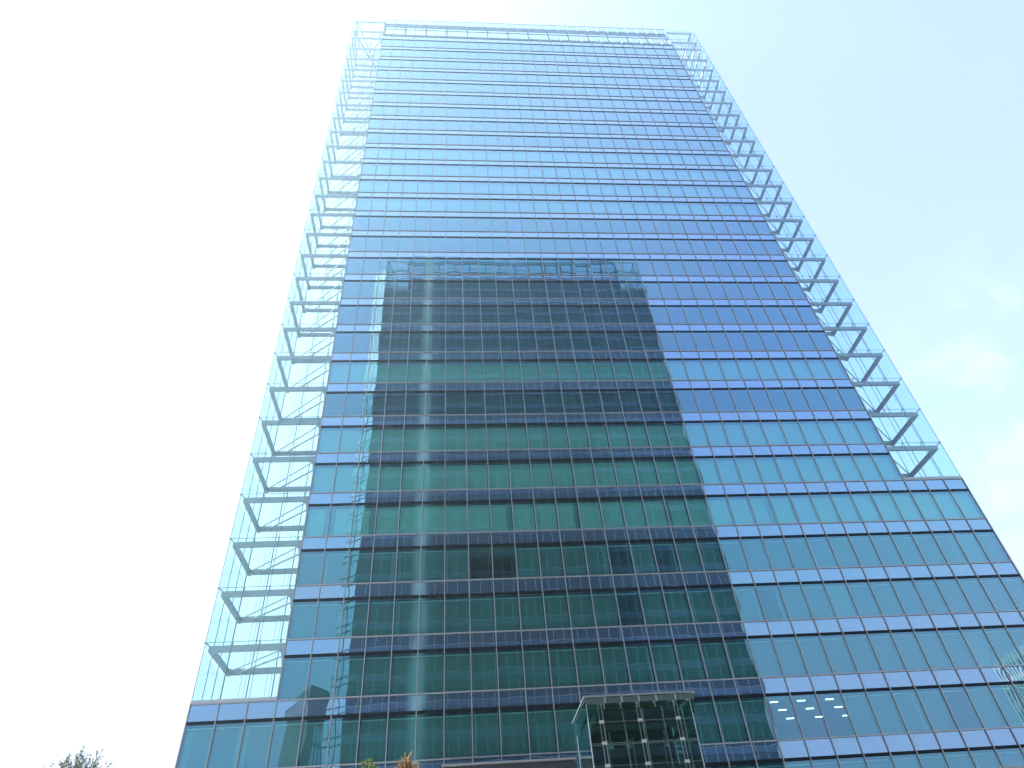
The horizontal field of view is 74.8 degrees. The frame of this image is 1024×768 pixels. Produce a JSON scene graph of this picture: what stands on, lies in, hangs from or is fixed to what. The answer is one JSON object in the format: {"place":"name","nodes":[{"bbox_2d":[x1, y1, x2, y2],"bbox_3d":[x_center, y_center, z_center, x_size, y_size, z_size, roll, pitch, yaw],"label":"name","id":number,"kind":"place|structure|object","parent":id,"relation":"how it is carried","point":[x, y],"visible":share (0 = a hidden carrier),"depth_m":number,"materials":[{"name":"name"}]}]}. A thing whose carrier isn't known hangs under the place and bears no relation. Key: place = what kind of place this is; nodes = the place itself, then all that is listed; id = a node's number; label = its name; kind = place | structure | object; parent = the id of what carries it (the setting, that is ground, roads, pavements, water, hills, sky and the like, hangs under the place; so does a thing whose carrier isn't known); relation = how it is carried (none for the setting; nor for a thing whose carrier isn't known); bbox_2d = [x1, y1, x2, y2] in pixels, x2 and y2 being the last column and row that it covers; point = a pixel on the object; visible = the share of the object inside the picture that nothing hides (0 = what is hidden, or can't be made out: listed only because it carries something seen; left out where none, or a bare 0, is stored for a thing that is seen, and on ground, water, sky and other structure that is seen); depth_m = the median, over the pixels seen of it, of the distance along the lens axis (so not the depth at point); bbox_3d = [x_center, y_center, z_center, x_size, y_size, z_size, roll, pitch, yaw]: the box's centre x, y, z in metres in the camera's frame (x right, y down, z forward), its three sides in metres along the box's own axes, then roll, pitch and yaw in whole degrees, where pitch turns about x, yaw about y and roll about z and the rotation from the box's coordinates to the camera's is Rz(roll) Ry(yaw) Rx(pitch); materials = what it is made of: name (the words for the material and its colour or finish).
{"place":"outdoors","nodes":[
{"label":"outdoors","id":0,"kind":"place"},
{"bbox_2d":[0,0,1023,767],"label":"sky","id":1,"kind":"structure","parent":0,"point":[160,161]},
{"bbox_2d":[175,18,1023,767],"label":"office tower","id":2,"kind":"structure","parent":0,"point":[597,416],"depth_m":57.08,"materials":[{"name":"blue glass"}]},
{"bbox_2d":[441,757,575,767],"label":"entrance canopy","id":3,"kind":"object","parent":2,"relation":"attached to","point":[567,762],"visible":1,"depth_m":40.36,"materials":[{"name":"metal"}]},
{"label":"ground","id":4,"kind":"structure","parent":0,"visible":0},
{"bbox_2d":[43,745,111,767],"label":"young tree","id":5,"kind":"object","parent":4,"relation":"on","point":[78,762],"visible":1,"depth_m":36.17,"materials":[{"name":"green plant"}]},
{"bbox_2d":[996,766,1023,767],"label":"terrace","id":6,"kind":"structure","parent":4,"relation":"on","point":[1012,767],"depth_m":11.41,"materials":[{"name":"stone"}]},
{"bbox_2d":[572,691,704,767],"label":"lift shaft","id":7,"kind":"object","parent":6,"relation":"on","point":[633,730],"visible":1,"depth_m":26.39,"materials":[{"name":"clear glass"}]},
{"bbox_3d":[-2.268,6.899,11.053,7.200,0.300,1.100,0,-42,-5],"label":"planter","id":8,"kind":"object","parent":6,"relation":"on","visible":0},
{"bbox_2d":[361,758,379,767],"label":"shrub","id":9,"kind":"object","parent":8,"relation":"in","point":[364,762],"visible":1,"depth_m":11.38,"materials":[{"name":"green plant"}]},
{"bbox_2d":[393,751,418,767],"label":"shrub","id":10,"kind":"object","parent":8,"relation":"in","point":[406,762],"visible":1,"depth_m":11.36,"materials":[{"name":"brown plant"}]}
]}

